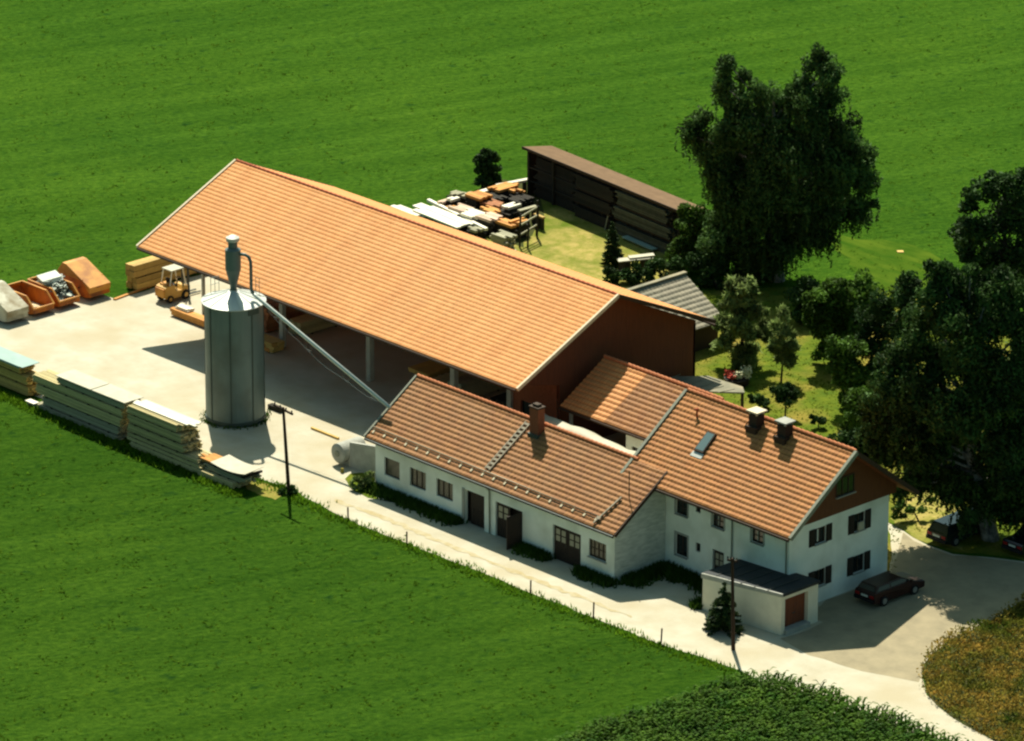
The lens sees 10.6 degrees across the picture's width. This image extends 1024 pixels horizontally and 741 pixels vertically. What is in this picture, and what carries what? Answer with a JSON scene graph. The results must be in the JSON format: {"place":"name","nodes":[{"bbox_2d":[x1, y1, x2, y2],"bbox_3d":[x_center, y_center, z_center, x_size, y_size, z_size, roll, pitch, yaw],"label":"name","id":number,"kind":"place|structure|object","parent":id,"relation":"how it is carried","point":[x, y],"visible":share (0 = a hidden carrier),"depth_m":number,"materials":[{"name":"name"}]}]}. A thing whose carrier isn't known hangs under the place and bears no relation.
{"place":"outdoors","nodes":[
{"label":"outdoors","id":0,"kind":"place"},
{"bbox_2d":[0,388,246,498],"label":"grass strip","id":1,"kind":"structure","parent":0,"point":[85,430],"depth_m":347.64,"materials":[{"name":"plant"}]},
{"bbox_2d":[0,385,765,740],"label":"meadow","id":2,"kind":"structure","parent":0,"point":[428,647],"depth_m":320.10,"materials":[{"name":"green plant"}]},
{"bbox_2d":[0,374,38,395],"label":"lumber pack","id":3,"kind":"object","parent":2,"relation":"on","point":[18,387],"visible":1,"depth_m":356.68,"materials":[{"name":"yellow wood"}]},
{"bbox_2d":[0,365,37,384],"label":"lumber pack","id":4,"kind":"object","parent":3,"relation":"on","point":[26,378],"visible":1,"depth_m":356.55,"materials":[{"name":"yellow wood"}]},
{"bbox_2d":[0,361,34,372],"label":"lumber pack","id":5,"kind":"object","parent":4,"relation":"on","point":[19,369],"visible":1,"depth_m":356.59,"materials":[{"name":"yellow wood"}]},
{"bbox_2d":[0,346,39,367],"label":"cover sheet","id":6,"kind":"object","parent":5,"relation":"on","point":[12,358],"visible":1,"depth_m":357.06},
{"bbox_2d":[35,401,127,439],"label":"lumber pack","id":7,"kind":"object","parent":2,"relation":"on","point":[41,405],"visible":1,"depth_m":351.21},
{"bbox_2d":[42,396,128,434],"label":"lumber pack","id":8,"kind":"object","parent":7,"relation":"on","point":[79,414],"visible":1,"depth_m":350.91,"materials":[{"name":"wood"}]},
{"bbox_2d":[35,383,128,426],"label":"lumber pack","id":9,"kind":"object","parent":8,"relation":"on","point":[68,401],"visible":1,"depth_m":350.85,"materials":[{"name":"wood"}]},
{"bbox_2d":[32,369,127,417],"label":"lumber pack","id":10,"kind":"object","parent":9,"relation":"on","point":[48,378],"visible":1,"depth_m":351.40,"materials":[{"name":"wood"}]},
{"bbox_2d":[57,377,141,408],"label":"lumber pack","id":11,"kind":"object","parent":10,"relation":"on","point":[101,397],"visible":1,"depth_m":349.61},
{"bbox_2d":[55,369,108,389],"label":"cover sheet","id":12,"kind":"object","parent":11,"relation":"on","point":[82,379],"visible":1,"depth_m":351.27,"materials":[{"name":"plastic"}]},
{"bbox_2d":[92,384,142,403],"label":"cover sheet","id":13,"kind":"object","parent":11,"relation":"on","point":[119,394],"visible":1,"depth_m":348.90,"materials":[{"name":"plastic"}]},
{"bbox_2d":[129,441,250,488],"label":"lumber pack","id":14,"kind":"object","parent":2,"relation":"on","point":[222,480],"visible":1,"depth_m":343.19,"materials":[{"name":"wood"}]},
{"bbox_2d":[127,435,207,468],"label":"lumber pack","id":15,"kind":"object","parent":14,"relation":"on","point":[200,465],"visible":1,"depth_m":345.05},
{"bbox_2d":[127,431,212,463],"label":"lumber pack","id":16,"kind":"object","parent":15,"relation":"on","point":[193,455],"visible":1,"depth_m":344.49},
{"bbox_2d":[127,422,202,452],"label":"lumber pack","id":17,"kind":"object","parent":16,"relation":"on","point":[192,445],"visible":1,"depth_m":344.95,"materials":[{"name":"wood"}]},
{"bbox_2d":[127,413,199,442],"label":"lumber pack","id":18,"kind":"object","parent":17,"relation":"on","point":[184,436],"visible":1,"depth_m":344.73,"materials":[{"name":"wood"}]},
{"bbox_2d":[126,403,197,431],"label":"lumber pack","id":19,"kind":"object","parent":18,"relation":"on","point":[153,417],"visible":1,"depth_m":345.19,"materials":[{"name":"wood"}]},
{"bbox_2d":[133,400,201,426],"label":"sheet","id":20,"kind":"object","parent":19,"relation":"on","point":[166,412],"visible":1,"depth_m":345.63,"materials":[{"name":"white plastic"}]},
{"bbox_2d":[204,462,261,482],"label":"lumber pack","id":21,"kind":"object","parent":2,"relation":"on","point":[225,473],"visible":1,"depth_m":341.33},
{"bbox_2d":[241,470,262,478],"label":"wood block","id":22,"kind":"object","parent":21,"relation":"on","point":[251,474],"depth_m":340.82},
{"bbox_2d":[210,455,262,474],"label":"cover sheet","id":23,"kind":"object","parent":22,"relation":"on","point":[230,463],"visible":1,"depth_m":341.71,"materials":[{"name":"plastic"}]},
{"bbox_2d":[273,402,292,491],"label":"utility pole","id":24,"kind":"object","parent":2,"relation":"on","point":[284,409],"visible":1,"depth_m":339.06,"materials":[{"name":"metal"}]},
{"bbox_2d":[473,179,543,247],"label":"timber yard ground","id":25,"kind":"structure","parent":0,"point":[541,212],"depth_m":391.26,"materials":[{"name":"soil"}]},
{"bbox_2d":[465,190,492,209],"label":"beam stack","id":26,"kind":"object","parent":25,"relation":"on","point":[475,199],"visible":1,"depth_m":390.18,"materials":[{"name":"orange wood"}]},
{"bbox_2d":[472,147,502,188],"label":"slim tree","id":27,"kind":"object","parent":25,"relation":"on","point":[487,169],"visible":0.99,"depth_m":395.32,"materials":[{"name":"green plant"}]},
{"bbox_2d":[475,211,502,235],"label":"beam stack","id":28,"kind":"object","parent":25,"relation":"on","point":[488,219],"visible":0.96,"depth_m":386.55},
{"bbox_2d":[0,0,1023,740],"bbox_3d":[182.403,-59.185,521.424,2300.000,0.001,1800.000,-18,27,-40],"label":"meadow","id":29,"kind":"structure","parent":0,"point":[390,140],"depth_m":417.11,"materials":[{"name":"green plant"}]},
{"bbox_2d":[126,268,196,289],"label":"lumber pack","id":30,"kind":"object","parent":29,"relation":"on","point":[147,281],"visible":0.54,"depth_m":376.07,"materials":[{"name":"yellow wood"}]},
{"bbox_2d":[125,256,172,277],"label":"lumber pack","id":31,"kind":"object","parent":30,"relation":"on","point":[143,266],"visible":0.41,"depth_m":375.61,"materials":[{"name":"yellow wood"}]},
{"bbox_2d":[412,206,473,231],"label":"white boards","id":32,"kind":"object","parent":29,"relation":"on","point":[443,217],"visible":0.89,"depth_m":387.95,"materials":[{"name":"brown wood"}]},
{"bbox_2d":[0,275,1023,740],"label":"gravel yard","id":33,"kind":"structure","parent":29,"relation":"on","point":[146,345],"depth_m":350.31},
{"bbox_2d":[0,280,28,321],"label":"waste skip","id":34,"kind":"object","parent":33,"relation":"on","point":[14,305],"visible":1,"depth_m":369.39,"materials":[{"name":"white paint"}]},
{"bbox_2d":[8,280,54,313],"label":"waste skip","id":35,"kind":"object","parent":33,"relation":"on","point":[28,293],"visible":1,"depth_m":372.03,"materials":[{"name":"orange paint"}]},
{"bbox_2d":[27,276,79,306],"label":"waste skip","id":36,"kind":"object","parent":33,"relation":"on","point":[54,296],"visible":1,"depth_m":372.43,"materials":[{"name":"orange paint"}]},
{"bbox_2d":[36,274,73,300],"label":"scrap heap","id":37,"kind":"object","parent":36,"relation":"in","point":[61,292],"visible":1,"depth_m":372.65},
{"bbox_2d":[57,257,110,297],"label":"waste skip","id":38,"kind":"object","parent":33,"relation":"on","point":[87,277],"visible":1,"depth_m":374.11,"materials":[{"name":"orange paint"}]},
{"bbox_2d":[155,264,200,302],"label":"forklift","id":39,"kind":"object","parent":33,"relation":"on","point":[168,290],"visible":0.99,"depth_m":373.31,"materials":[{"name":"orange paint"}]},
{"bbox_2d":[170,307,268,351],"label":"lumber pack","id":40,"kind":"object","parent":33,"relation":"on","point":[195,318],"visible":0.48,"depth_m":369.52,"materials":[{"name":"orange wood"}]},
{"bbox_2d":[201,235,265,427],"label":"sawdust silo","id":41,"kind":"object","parent":33,"relation":"on","point":[234,356],"visible":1,"depth_m":349.80,"materials":[{"name":"metal"}]},
{"bbox_2d":[252,293,391,408],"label":"suction pipe","id":42,"kind":"object","parent":41,"relation":"attached to","point":[323,352],"visible":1,"depth_m":344.76,"materials":[{"name":"metal"}]},
{"bbox_2d":[264,299,305,332],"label":"lumber pack","id":43,"kind":"object","parent":33,"relation":"on","point":[271,323],"visible":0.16,"depth_m":367.68,"materials":[{"name":"wood"}]},
{"bbox_2d":[289,314,336,334],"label":"lumber pack","id":44,"kind":"object","parent":33,"relation":"on","point":[305,324],"visible":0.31,"depth_m":367.44,"materials":[{"name":"wood"}]},
{"bbox_2d":[331,436,365,465],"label":"storage tank","id":45,"kind":"object","parent":33,"relation":"on","point":[340,451],"visible":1,"depth_m":344.48,"materials":[{"name":"white metal"}]},
{"bbox_2d":[350,441,375,475],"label":"yard wall","id":46,"kind":"structure","parent":33,"relation":"on","point":[362,457],"depth_m":343.52,"materials":[{"name":"paint"}]},
{"bbox_2d":[136,159,716,437],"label":"storage hall","id":47,"kind":"structure","parent":33,"relation":"on","point":[525,330],"depth_m":353.17,"materials":[{"name":"orange tile"}]},
{"bbox_2d":[408,360,449,377],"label":"lumber pack","id":48,"kind":"object","parent":33,"relation":"on","point":[429,368],"visible":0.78,"depth_m":360.25,"materials":[{"name":"brown wood"}]},
{"bbox_2d":[448,374,502,395],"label":"lumber pack","id":49,"kind":"object","parent":33,"relation":"on","point":[473,385],"visible":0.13,"depth_m":356.00,"materials":[{"name":"wood"}]},
{"bbox_2d":[334,499,631,616],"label":"verge strip","id":50,"kind":"object","parent":33,"relation":"on","point":[454,547],"visible":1,"depth_m":331.72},
{"bbox_2d":[360,480,620,588],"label":"wall grass","id":51,"kind":"structure","parent":33,"relation":"on","point":[403,501],"depth_m":335.75,"materials":[{"name":"plant"}]},
{"bbox_2d":[253,477,739,675],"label":"verge grass","id":52,"kind":"structure","parent":33,"relation":"on","point":[376,533],"depth_m":327.50,"materials":[{"name":"plant"}]},
{"bbox_2d":[363,373,667,579],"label":"workshop","id":53,"kind":"structure","parent":33,"relation":"on","point":[512,476],"depth_m":332.82,"materials":[{"name":"tile"}]},
{"bbox_2d":[471,492,483,527],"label":"door","id":54,"kind":"structure","parent":53,"relation":"in","point":[477,501],"depth_m":335.01,"materials":[{"name":"wood"}]},
{"bbox_2d":[497,502,510,537],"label":"door","id":55,"kind":"structure","parent":53,"relation":"in","point":[503,511],"depth_m":333.30,"materials":[{"name":"brown wood"}]},
{"bbox_2d":[506,513,521,549],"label":"door","id":56,"kind":"structure","parent":53,"relation":"in","point":[513,523],"depth_m":331.60,"materials":[{"name":"wood"}]},
{"bbox_2d":[554,525,567,562],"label":"door","id":57,"kind":"structure","parent":53,"relation":"in","point":[561,534],"depth_m":329.74,"materials":[{"name":"brown wood"}]},
{"bbox_2d":[568,530,580,565],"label":"door","id":58,"kind":"structure","parent":53,"relation":"in","point":[574,539],"depth_m":329.01,"materials":[{"name":"brown wood"}]},
{"bbox_2d":[545,414,635,454],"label":"covered pile","id":59,"kind":"object","parent":33,"relation":"on","point":[586,433],"visible":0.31,"depth_m":340.01,"materials":[{"name":"plastic"}]},
{"bbox_2d":[558,354,727,450],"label":"linking barn","id":60,"kind":"structure","parent":33,"relation":"on","point":[633,403],"depth_m":342.38,"materials":[{"name":"tile"}]},
{"bbox_2d":[615,560,703,609],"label":"corner weeds","id":61,"kind":"object","parent":33,"relation":"on","point":[672,572],"visible":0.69,"depth_m":327.09,"materials":[{"name":"green plant"}]},
{"bbox_2d":[702,581,745,638],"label":"spruce","id":62,"kind":"object","parent":33,"relation":"on","point":[720,619],"visible":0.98,"depth_m":319.59,"materials":[{"name":"green plant"}]},
{"bbox_2d":[727,556,737,649],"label":"utility pole","id":63,"kind":"object","parent":33,"relation":"on","point":[732,560],"visible":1,"depth_m":316.60,"materials":[{"name":"metal"}]},
{"bbox_2d":[701,559,819,635],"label":"garage","id":64,"kind":"structure","parent":33,"relation":"on","point":[773,601],"depth_m":320.63,"materials":[{"name":"paint"}]},
{"bbox_2d":[785,592,804,626],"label":"door","id":65,"kind":"structure","parent":64,"relation":"in","point":[794,606],"depth_m":320.22,"materials":[{"name":"wood"}]},
{"bbox_2d":[620,388,919,601],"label":"farmhouse","id":66,"kind":"object","parent":33,"relation":"on","point":[757,486],"visible":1,"depth_m":324.66,"materials":[{"name":"tile"}]},
{"bbox_2d":[835,473,856,498],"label":"window","id":67,"kind":"structure","parent":66,"relation":"in","point":[845,486],"depth_m":323.12,"materials":[{"name":"green glass"}]},
{"bbox_2d":[465,198,677,288],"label":"dry yard","id":68,"kind":"structure","parent":29,"relation":"on","point":[568,239],"depth_m":384.54,"materials":[{"name":"yellow plant"}]},
{"bbox_2d":[489,229,517,250],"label":"beam stack","id":69,"kind":"object","parent":68,"relation":"on","point":[504,238],"visible":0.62,"depth_m":382.27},
{"bbox_2d":[572,203,618,229],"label":"stored boards","id":70,"kind":"object","parent":68,"relation":"on","point":[590,215],"visible":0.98,"depth_m":388.87,"materials":[{"name":"wood"}]},
{"bbox_2d":[599,221,623,267],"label":"spruce","id":71,"kind":"object","parent":68,"relation":"on","point":[612,253],"visible":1,"depth_m":380.00,"materials":[{"name":"green plant"}]},
{"bbox_2d":[617,253,654,271],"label":"pale sheets","id":72,"kind":"object","parent":68,"relation":"on","point":[625,262],"visible":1,"depth_m":378.97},
{"bbox_2d":[615,221,673,253],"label":"stored boards","id":73,"kind":"object","parent":68,"relation":"on","point":[659,243],"visible":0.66,"depth_m":384.66,"materials":[{"name":"wood"}]},
{"bbox_2d":[602,255,690,284],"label":"garden hedge","id":74,"kind":"object","parent":68,"relation":"on","point":[632,276],"visible":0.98,"depth_m":377.02,"materials":[{"name":"green plant"}]},
{"bbox_2d":[522,146,707,257],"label":"shed","id":75,"kind":"structure","parent":29,"relation":"on","point":[603,175],"depth_m":389.54,"materials":[{"name":"brown wood"}]},
{"bbox_2d":[533,172,575,196],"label":"stored boards","id":76,"kind":"object","parent":75,"relation":"on","point":[560,186],"visible":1,"depth_m":392.27,"materials":[{"name":"brown wood"}]},
{"bbox_2d":[534,155,575,183],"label":"stored boards","id":77,"kind":"object","parent":75,"relation":"on","point":[561,171],"visible":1,"depth_m":391.89,"materials":[{"name":"brown wood"}]},
{"bbox_2d":[572,188,617,216],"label":"stored boards","id":78,"kind":"object","parent":75,"relation":"on","point":[588,200],"visible":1,"depth_m":388.39,"materials":[{"name":"brown wood"}]},
{"bbox_2d":[572,172,621,202],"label":"stored boards","id":79,"kind":"object","parent":75,"relation":"on","point":[595,187],"visible":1,"depth_m":387.86,"materials":[{"name":"brown wood"}]},
{"bbox_2d":[612,206,676,240],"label":"stored boards","id":80,"kind":"object","parent":75,"relation":"on","point":[648,225],"visible":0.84,"depth_m":384.04,"materials":[{"name":"brown wood"}]},
{"bbox_2d":[615,190,676,225],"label":"stored boards","id":81,"kind":"object","parent":75,"relation":"on","point":[648,209],"visible":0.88,"depth_m":383.62,"materials":[{"name":"brown wood"}]},
{"bbox_2d":[664,202,728,274],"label":"garden bush","id":82,"kind":"object","parent":29,"relation":"on","point":[683,245],"visible":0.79,"depth_m":378.58,"materials":[{"name":"green plant"}]},
{"bbox_2d":[686,251,730,290],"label":"garden hedge","id":83,"kind":"object","parent":29,"relation":"on","point":[712,270],"visible":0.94,"depth_m":376.00,"materials":[{"name":"green plant"}]},
{"bbox_2d":[674,41,883,284],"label":"weeping birch","id":84,"kind":"object","parent":29,"relation":"on","point":[778,185],"visible":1,"depth_m":373.50,"materials":[{"name":"green plant"}]},
{"bbox_2d":[724,365,751,386],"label":"flower bed","id":85,"kind":"object","parent":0,"point":[740,378],"visible":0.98,"depth_m":358.08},
{"bbox_2d":[535,667,974,740],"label":"maize field","id":86,"kind":"structure","parent":0,"point":[716,714],"depth_m":305.06,"materials":[{"name":"green plant"}]},
{"bbox_2d":[695,285,1023,570],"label":"garden lawn","id":87,"kind":"structure","parent":0,"point":[804,371],"depth_m":359.15,"materials":[{"name":"plant"}]},
{"bbox_2d":[627,271,718,351],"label":"old shed","id":88,"kind":"structure","parent":87,"relation":"on","point":[681,290],"depth_m":364.92,"materials":[{"name":"grey metal"}]},
{"bbox_2d":[670,374,744,407],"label":"lean to","id":89,"kind":"object","parent":87,"relation":"on","point":[710,384],"visible":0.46,"depth_m":351.20,"materials":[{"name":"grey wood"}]},
{"bbox_2d":[709,274,774,369],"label":"tree","id":90,"kind":"object","parent":87,"relation":"on","point":[739,298],"visible":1,"depth_m":360.11,"materials":[{"name":"green plant"}]},
{"bbox_2d":[764,303,802,382],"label":"slender tree","id":91,"kind":"object","parent":87,"relation":"on","point":[782,349],"visible":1,"depth_m":357.78,"materials":[{"name":"green plant"}]},
{"bbox_2d":[769,381,799,416],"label":"weeping shrub","id":92,"kind":"object","parent":87,"relation":"on","point":[783,392],"visible":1,"depth_m":352.12,"materials":[{"name":"green plant"}]},
{"bbox_2d":[782,274,819,326],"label":"leafy shrub","id":93,"kind":"object","parent":87,"relation":"on","point":[808,283],"visible":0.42,"depth_m":368.57,"materials":[{"name":"green plant"}]},
{"bbox_2d":[801,267,880,365],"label":"leafy shrub","id":94,"kind":"object","parent":87,"relation":"on","point":[829,308],"visible":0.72,"depth_m":359.93,"materials":[{"name":"green plant"}]},
{"bbox_2d":[827,427,868,456],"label":"leafy shrub","id":95,"kind":"object","parent":87,"relation":"on","point":[845,437],"visible":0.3,"depth_m":346.38,"materials":[{"name":"green plant"}]},
{"bbox_2d":[824,334,876,408],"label":"leafy shrub","id":96,"kind":"object","parent":87,"relation":"on","point":[851,371],"visible":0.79,"depth_m":353.09,"materials":[{"name":"green plant"}]},
{"bbox_2d":[837,385,881,435],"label":"leafy shrub","id":97,"kind":"object","parent":87,"relation":"on","point":[850,417],"visible":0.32,"depth_m":349.32,"materials":[{"name":"green plant"}]},
{"bbox_2d":[842,270,922,378],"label":"leafy tree","id":98,"kind":"object","parent":87,"relation":"on","point":[879,314],"visible":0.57,"depth_m":354.67,"materials":[{"name":"green plant"}]},
{"bbox_2d":[890,491,965,550],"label":"dry patch","id":99,"kind":"object","parent":87,"relation":"on","point":[926,520],"visible":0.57,"depth_m":336.23,"materials":[{"name":"yellow plant"}]},
{"bbox_2d":[890,497,935,520],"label":"garden bush","id":100,"kind":"object","parent":99,"relation":"on","point":[909,509],"visible":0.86,"depth_m":335.98,"materials":[{"name":"green plant"}]},
{"bbox_2d":[926,511,979,545],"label":"parked car","id":101,"kind":"object","parent":99,"relation":"on","point":[943,530],"visible":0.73,"depth_m":332.36,"materials":[{"name":"black paint"}]},
{"bbox_2d":[853,258,1023,541],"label":"weeping birch","id":102,"kind":"object","parent":87,"relation":"on","point":[950,453],"visible":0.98,"depth_m":329.00,"materials":[{"name":"green plant"}]},
{"bbox_2d":[946,166,1023,337],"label":"dark tree","id":103,"kind":"object","parent":87,"relation":"on","point":[969,234],"visible":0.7,"depth_m":358.86,"materials":[{"name":"green plant"}]},
{"bbox_2d":[1001,525,1023,554],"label":"parked car","id":104,"kind":"object","parent":87,"relation":"on","point":[1014,543],"visible":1,"depth_m":330.97,"materials":[{"name":"black paint"}]},
{"bbox_2d":[832,234,940,290],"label":"worn ground","id":105,"kind":"structure","parent":0,"point":[913,255],"depth_m":382.25,"materials":[{"name":"plant"}]},
{"bbox_2d":[780,533,1023,681],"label":"driveway","id":106,"kind":"structure","parent":0,"point":[894,637],"depth_m":322.82,"materials":[{"name":"concrete"}]},
{"bbox_2d":[854,570,924,605],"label":"parked car","id":107,"kind":"object","parent":106,"relation":"on","point":[883,588],"visible":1,"depth_m":324.05,"materials":[{"name":"red paint"}]},
{"bbox_2d":[916,592,1023,740],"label":"dry weeds","id":108,"kind":"object","parent":0,"point":[996,631],"visible":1,"depth_m":313.77,"materials":[{"name":"plant"}]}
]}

